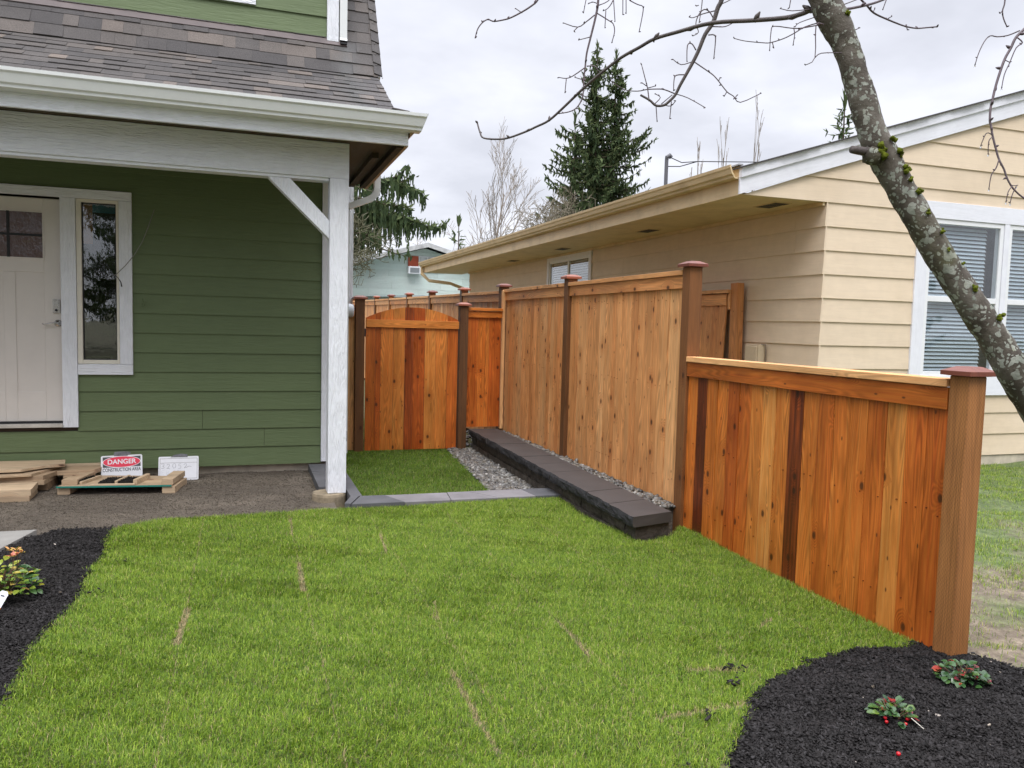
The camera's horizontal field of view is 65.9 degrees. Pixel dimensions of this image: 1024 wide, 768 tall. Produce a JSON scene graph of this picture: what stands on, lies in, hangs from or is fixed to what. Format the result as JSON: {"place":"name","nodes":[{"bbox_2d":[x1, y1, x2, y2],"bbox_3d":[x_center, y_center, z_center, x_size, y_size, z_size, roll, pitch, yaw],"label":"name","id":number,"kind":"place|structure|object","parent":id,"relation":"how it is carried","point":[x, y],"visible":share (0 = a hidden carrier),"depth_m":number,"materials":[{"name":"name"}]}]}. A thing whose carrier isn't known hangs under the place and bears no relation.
{"place":"outdoors","nodes":[
{"label":"outdoors","id":0,"kind":"place"},
{"bbox_2d":[0,530,36,554],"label":"path","id":1,"kind":"structure","parent":0,"point":[7,538],"depth_m":4.98,"materials":[{"name":"grey concrete"}]},
{"bbox_2d":[0,524,116,705],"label":"mulch","id":2,"kind":"object","parent":0,"point":[38,614],"visible":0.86,"depth_m":4.10,"materials":[{"name":"black soil"}]},
{"bbox_2d":[0,590,7,607],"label":"plant tag","id":3,"kind":"object","parent":2,"relation":"on","point":[3,595],"visible":1,"depth_m":3.72,"materials":[{"name":"white plastic"}]},
{"bbox_2d":[0,546,45,601],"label":"young shrub","id":4,"kind":"object","parent":2,"relation":"on","point":[14,574],"visible":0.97,"depth_m":3.92,"materials":[{"name":"green plant"}]},
{"bbox_2d":[0,470,337,534],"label":"dirt","id":5,"kind":"structure","parent":0,"point":[304,493],"depth_m":6.26,"materials":[{"name":"soil"}]},
{"bbox_2d":[0,489,37,502],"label":"board","id":6,"kind":"object","parent":5,"relation":"on","point":[15,499],"visible":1,"depth_m":6.13,"materials":[{"name":"beige wood"}]},
{"bbox_2d":[0,482,37,496],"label":"board","id":7,"kind":"object","parent":6,"relation":"on","point":[19,489],"visible":1,"depth_m":6.18,"materials":[{"name":"beige wood"}]},
{"bbox_2d":[37,477,57,489],"bbox_3d":[-4.652,0.841,6.470,1.600,0.060,0.320,0,5,-19],"label":"board","id":8,"kind":"object","parent":5,"relation":"on","point":[50,484],"visible":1,"depth_m":6.59,"materials":[{"name":"brown wood"}]},
{"bbox_2d":[0,476,56,484],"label":"board","id":9,"kind":"object","parent":8,"relation":"on","point":[43,482],"visible":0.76,"depth_m":6.48,"materials":[{"name":"beige wood"}]},
{"bbox_2d":[0,468,63,480],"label":"board","id":10,"kind":"object","parent":9,"relation":"on","point":[46,475],"visible":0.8,"depth_m":6.48,"materials":[{"name":"beige wood"}]},
{"bbox_2d":[0,467,58,477],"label":"plywood sheet","id":11,"kind":"object","parent":10,"relation":"on","point":[30,473],"visible":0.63,"depth_m":6.47,"materials":[{"name":"beige wood"}]},
{"bbox_2d":[0,460,64,472],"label":"plywood sheet","id":12,"kind":"object","parent":11,"relation":"on","point":[13,466],"visible":1,"depth_m":6.66,"materials":[{"name":"beige wood"}]},
{"bbox_2d":[57,488,79,494],"bbox_3d":[-3.672,0.857,6.590,0.090,0.060,0.351,1,4,-9],"label":"wood block","id":13,"kind":"object","parent":5,"relation":"on","point":[63,491],"depth_m":6.43,"materials":[{"name":"beige wood"}]},
{"bbox_2d":[65,463,100,465],"bbox_3d":[-3.871,0.725,7.015,0.391,0.035,0.030,0,5,-20],"label":"board","id":14,"kind":"object","parent":5,"relation":"on","point":[80,464],"visible":0.31,"depth_m":7.03,"materials":[{"name":"beige wood"}]},
{"bbox_2d":[101,451,142,475],"bbox_3d":[-3.458,0.732,7.000,0.337,0.266,0.055,0,5,-19],"label":"danger sign","id":15,"kind":"object","parent":5,"relation":"on","point":[124,463],"visible":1,"depth_m":7.00,"materials":[{"name":"white plastic"}]},
{"bbox_2d":[162,478,186,492],"bbox_3d":[-2.880,0.866,6.747,0.102,0.060,0.376,1,4,-8],"label":"wood block","id":16,"kind":"object","parent":5,"relation":"on","point":[176,487],"depth_m":6.62,"materials":[{"name":"beige wood"}]},
{"bbox_2d":[56,475,181,487],"bbox_3d":[-3.274,0.825,6.666,0.872,0.013,0.490,1,4,-5],"label":"plywood board","id":17,"kind":"object","parent":16,"relation":"on","point":[153,481],"visible":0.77,"depth_m":6.55,"materials":[{"name":"beige wood"}]},
{"bbox_2d":[62,471,94,484],"bbox_3d":[-3.637,0.790,6.634,0.114,0.043,0.375,1,4,-6],"label":"wood block","id":18,"kind":"object","parent":17,"relation":"on","point":[73,479],"depth_m":6.53,"materials":[{"name":"beige wood"}]},
{"bbox_2d":[79,475,101,483],"bbox_3d":[-3.554,0.798,6.628,0.060,0.032,0.287,2,4,3],"label":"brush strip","id":19,"kind":"object","parent":17,"relation":"on","point":[88,479],"visible":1,"depth_m":6.62,"materials":[{"name":"beige wood"}]},
{"bbox_2d":[89,473,149,485],"bbox_3d":[-3.280,0.800,6.620,0.398,0.043,0.300,1,4,-12],"label":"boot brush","id":20,"kind":"object","parent":17,"relation":"on","point":[121,480],"visible":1,"depth_m":6.55,"materials":[{"name":"beige wood"}]},
{"bbox_2d":[161,471,184,484],"bbox_3d":[-2.891,0.799,6.747,0.095,0.047,0.373,1,4,-9],"label":"wood block","id":21,"kind":"object","parent":17,"relation":"on","point":[173,477],"depth_m":6.67,"materials":[{"name":"beige wood"}]},
{"bbox_2d":[158,454,198,479],"bbox_3d":[-3.010,0.749,7.133,0.335,0.234,0.057,0,5,-19],"label":"address sign","id":22,"kind":"object","parent":5,"relation":"on","point":[188,465],"visible":0.77,"depth_m":7.14,"materials":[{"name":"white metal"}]},
{"bbox_2d":[346,380,487,495],"bbox_3d":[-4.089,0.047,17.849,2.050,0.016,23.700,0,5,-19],"label":"grass","id":23,"kind":"structure","parent":0,"point":[469,441],"depth_m":7.79,"materials":[{"name":"green plant"}]},
{"bbox_2d":[347,295,502,451],"bbox_3d":[-1.024,-0.072,9.113,1.878,1.836,0.155,0,5,-19],"label":"gate fence","id":24,"kind":"object","parent":23,"relation":"on","point":[478,361],"visible":0.72,"depth_m":9.27,"materials":[{"name":"brown wood"}]},
{"bbox_2d":[364,307,458,450],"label":"garden gate","id":25,"kind":"structure","parent":24,"relation":"attached to","point":[411,355],"depth_m":9.06,"materials":[{"name":"red wood"}]},
{"bbox_2d":[308,464,561,507],"bbox_3d":[-0.774,0.901,7.152,1.938,0.100,1.829,0,5,-19],"label":"paver edging","id":26,"kind":"object","parent":23,"relation":"on","point":[355,498],"visible":0.48,"depth_m":6.46,"materials":[{"name":"grey concrete"}]},
{"bbox_2d":[466,430,471,446],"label":"pebbles","id":27,"kind":"object","parent":23,"relation":"on","point":[468,436],"visible":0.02,"depth_m":10.13,"materials":[{"name":"grey gravel"}]},
{"bbox_2d":[445,447,533,489],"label":"pebbles","id":28,"kind":"object","parent":23,"relation":"on","point":[491,475],"visible":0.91,"depth_m":7.83,"materials":[{"name":"grey gravel"}]},
{"bbox_2d":[0,496,918,767],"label":"grass","id":29,"kind":"structure","parent":0,"point":[582,531],"depth_m":3.54,"materials":[{"name":"green plant"}]},
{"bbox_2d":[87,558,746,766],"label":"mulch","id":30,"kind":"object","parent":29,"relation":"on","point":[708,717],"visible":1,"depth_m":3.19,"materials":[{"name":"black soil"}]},
{"bbox_2d":[530,443,672,535],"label":"backfill soil","id":31,"kind":"structure","parent":0,"point":[670,523],"depth_m":5.71,"materials":[{"name":"brown soil"}]},
{"bbox_2d":[353,261,708,533],"bbox_3d":[-1.635,-0.636,14.010,0.155,2.200,17.975,0,5,-19],"label":"tall fence","id":32,"kind":"object","parent":31,"relation":"on","point":[593,374],"visible":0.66,"depth_m":6.88,"materials":[{"name":"brown wood"}]},
{"bbox_2d":[501,430,675,508],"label":"pebbles","id":33,"kind":"object","parent":31,"relation":"on","point":[656,499],"visible":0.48,"depth_m":6.50,"materials":[{"name":"grey gravel"}]},
{"bbox_2d":[354,0,1023,256],"label":"sky","id":34,"kind":"structure","parent":0,"point":[433,63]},
{"bbox_2d":[717,640,1023,767],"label":"mulch","id":35,"kind":"object","parent":0,"point":[880,675],"visible":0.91,"depth_m":2.91,"materials":[{"name":"black soil"}]},
{"bbox_2d":[475,0,1023,421],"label":"bare tree","id":36,"kind":"object","parent":35,"relation":"on","point":[880,151],"visible":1,"depth_m":2.62,"materials":[{"name":"grey plant"}]},
{"bbox_2d":[865,695,918,728],"bbox_3d":[1.398,1.200,2.895,0.176,0.081,0.169,0,5,-19],"label":"wintergreen plant","id":37,"kind":"object","parent":35,"relation":"on","point":[892,705],"visible":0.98,"depth_m":2.89,"materials":[{"name":"green plant"}]},
{"bbox_2d":[931,659,993,687],"bbox_3d":[1.845,1.187,3.247,0.227,0.090,0.219,0,5,-19],"label":"wintergreen plant","id":38,"kind":"object","parent":35,"relation":"on","point":[983,678],"visible":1,"depth_m":3.22,"materials":[{"name":"green plant"}]},
{"bbox_2d":[968,461,1023,668],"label":"neighbour yard","id":39,"kind":"structure","parent":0,"point":[999,631],"depth_m":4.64,"materials":[{"name":"green plant"}]},
{"bbox_2d":[683,357,995,655],"bbox_3d":[1.630,0.547,4.508,0.155,1.420,2.296,0,5,-19],"label":"fence","id":40,"kind":"object","parent":39,"relation":"on","point":[856,491],"visible":0.89,"depth_m":4.07,"materials":[{"name":"brown wood"}]},
{"bbox_3d":[-3.755,0.818,6.861,0.210,0.093,0.240,0,5,-19],"label":"board","id":41,"kind":"object","parent":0,"visible":0},
{"bbox_2d":[56,465,101,475],"bbox_3d":[-3.750,0.750,6.878,0.370,0.039,0.240,0,5,-19],"label":"board","id":42,"kind":"object","parent":41,"relation":"on","point":[70,470],"visible":0.67,"depth_m":6.82,"materials":[{"name":"beige wood"}]},
{"label":"ground","id":43,"kind":"structure","parent":0,"visible":0},
{"bbox_2d":[0,0,427,508],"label":"green house","id":44,"kind":"structure","parent":43,"relation":"on","point":[180,180],"depth_m":6.88,"materials":[{"name":"green wood"}]},
{"bbox_2d":[0,196,62,421],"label":"door","id":45,"kind":"structure","parent":44,"relation":"in","point":[31,389],"depth_m":6.87,"materials":[{"name":"paint"}]},
{"bbox_2d":[75,198,119,363],"bbox_3d":[-3.665,-0.899,7.004,0.336,1.441,0.078,0,5,-19],"label":"sidelight window","id":46,"kind":"structure","parent":44,"relation":"in","point":[84,225],"depth_m":6.95,"materials":[{"name":"beige plastic"}]},
{"bbox_2d":[366,295,424,299],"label":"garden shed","id":47,"kind":"structure","parent":43,"relation":"on","point":[372,297],"depth_m":33.66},
{"bbox_2d":[353,164,449,262],"bbox_3d":[-6.870,-8.044,32.090,7.808,13.929,5.804,2,4,8],"label":"weeping conifer","id":48,"kind":"object","parent":43,"relation":"on","point":[393,220],"visible":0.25,"depth_m":33.47,"materials":[{"name":"green plant"}]},
{"bbox_2d":[353,243,469,296],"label":"teal house","id":49,"kind":"structure","parent":43,"relation":"on","point":[396,277],"depth_m":38.00,"materials":[{"name":"teal paint"}]},
{"bbox_2d":[419,257,430,266],"bbox_3d":[-3.938,-5.788,38.452,1.190,0.720,0.065,0,5,-19],"label":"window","id":50,"kind":"structure","parent":49,"relation":"in","point":[421,258],"depth_m":38.27,"materials":[{"name":"glass"}]},
{"bbox_2d":[415,221,470,250],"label":"bare shrub","id":51,"kind":"object","parent":43,"relation":"on","point":[451,236],"visible":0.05,"depth_m":44.34,"materials":[{"name":"plant"}]},
{"bbox_2d":[449,215,465,249],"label":"conifer tree","id":52,"kind":"object","parent":43,"relation":"on","point":[459,219],"visible":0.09,"depth_m":41.80,"materials":[{"name":"green plant"}]},
{"bbox_2d":[466,117,541,244],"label":"upright bare tree","id":53,"kind":"object","parent":43,"relation":"on","point":[495,234],"visible":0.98,"depth_m":40.68,"materials":[{"name":"beige plant"}]},
{"bbox_2d":[474,191,576,242],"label":"mossy bare tree","id":54,"kind":"object","parent":43,"relation":"on","point":[555,215],"visible":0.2,"depth_m":44.57,"materials":[{"name":"grey plant"}]},
{"bbox_2d":[508,183,596,232],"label":"mossy bare tree","id":55,"kind":"object","parent":43,"relation":"on","point":[566,204],"visible":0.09,"depth_m":47.78,"materials":[{"name":"grey plant"}]},
{"bbox_2d":[469,429,670,541],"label":"retaining wall","id":56,"kind":"structure","parent":43,"relation":"on","point":[608,503],"depth_m":6.36,"materials":[{"name":"concrete"}]},
{"bbox_2d":[542,110,598,220],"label":"conifer tree","id":57,"kind":"object","parent":43,"relation":"on","point":[573,176],"visible":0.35,"depth_m":51.96,"materials":[{"name":"green plant"}]},
{"bbox_2d":[534,40,640,222],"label":"conifer tree","id":58,"kind":"object","parent":43,"relation":"on","point":[594,114],"visible":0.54,"depth_m":53.08,"materials":[{"name":"green plant"}]},
{"bbox_2d":[559,49,658,214],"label":"conifer tree","id":59,"kind":"object","parent":43,"relation":"on","point":[617,112],"visible":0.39,"depth_m":53.96,"materials":[{"name":"green plant"}]},
{"bbox_2d":[689,137,702,176],"bbox_3d":[7.890,-5.704,34.111,0.561,9.699,0.642,0,5,-19],"label":"pollard tree","id":60,"kind":"object","parent":43,"relation":"on","point":[698,152],"visible":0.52,"depth_m":33.81,"materials":[{"name":"beige plant"}]},
{"bbox_2d":[418,90,1023,464],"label":"yellow house","id":61,"kind":"structure","parent":43,"relation":"on","point":[828,268],"depth_m":8.69,"materials":[{"name":"beige wood"}]},
{"bbox_2d":[549,255,588,284],"bbox_3d":[1.060,-1.833,14.406,0.094,1.085,2.050,0,5,-19],"label":"window","id":62,"kind":"structure","parent":61,"relation":"in","point":[579,266],"depth_m":14.40,"materials":[{"name":"white glass"}]},
{"bbox_2d":[920,219,1003,375],"bbox_3d":[4.939,-0.958,8.806,1.286,1.850,0.198,0,5,-19],"label":"window","id":63,"kind":"structure","parent":61,"relation":"in","point":[947,342],"depth_m":8.83,"materials":[{"name":"white plastic"}]},
{"bbox_2d":[979,225,1023,367],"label":"window","id":64,"kind":"structure","parent":61,"relation":"in","point":[1014,297],"depth_m":9.07,"materials":[{"name":"white plastic"}]},
{"bbox_2d":[717,120,728,167],"bbox_3d":[9.081,-6.150,34.225,0.615,10.631,0.635,0,5,-19],"label":"pollard tree","id":65,"kind":"object","parent":43,"relation":"on","point":[721,146],"visible":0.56,"depth_m":33.98,"materials":[{"name":"beige plant"}]},
{"bbox_2d":[751,96,763,191],"bbox_3d":[10.577,-6.787,34.726,0.532,11.906,0.634,1,4,-3],"label":"pollard tree","id":66,"kind":"object","parent":43,"relation":"on","point":[758,143],"visible":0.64,"depth_m":34.44,"materials":[{"name":"beige plant"}]},
{"bbox_2d":[823,88,856,167],"bbox_3d":[14.824,-7.176,36.532,2.509,12.628,3.003,0,5,-19],"label":"conifer tree","id":67,"kind":"object","parent":43,"relation":"on","point":[838,127],"visible":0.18,"depth_m":35.95,"materials":[{"name":"green plant"}]},
{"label":"neighbour path","id":68,"kind":"structure","parent":0,"visible":0},
{"bbox_2d":[353,190,398,287],"bbox_3d":[-7.456,-4.601,31.227,5.886,7.230,4.558,0,5,-19],"label":"olive bare tree","id":69,"kind":"object","parent":68,"relation":"on","point":[360,260],"visible":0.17,"depth_m":31.37,"materials":[{"name":"green plant"}]},
{"bbox_2d":[699,289,730,358],"bbox_3d":[2.225,-0.262,10.424,0.132,1.885,2.140,0,5,-19],"label":"spare fence panel","id":70,"kind":"object","parent":68,"relation":"on","point":[715,304],"visible":0.19,"depth_m":9.66,"materials":[{"name":"beige wood"}]},
{"bbox_2d":[728,283,743,359],"bbox_3d":[2.637,-0.190,9.353,0.090,2.002,0.182,0,5,-19],"label":"timber post","id":71,"kind":"object","parent":68,"relation":"on","point":[736,322],"visible":0.45,"depth_m":9.27,"materials":[{"name":"beige wood"}]}
]}

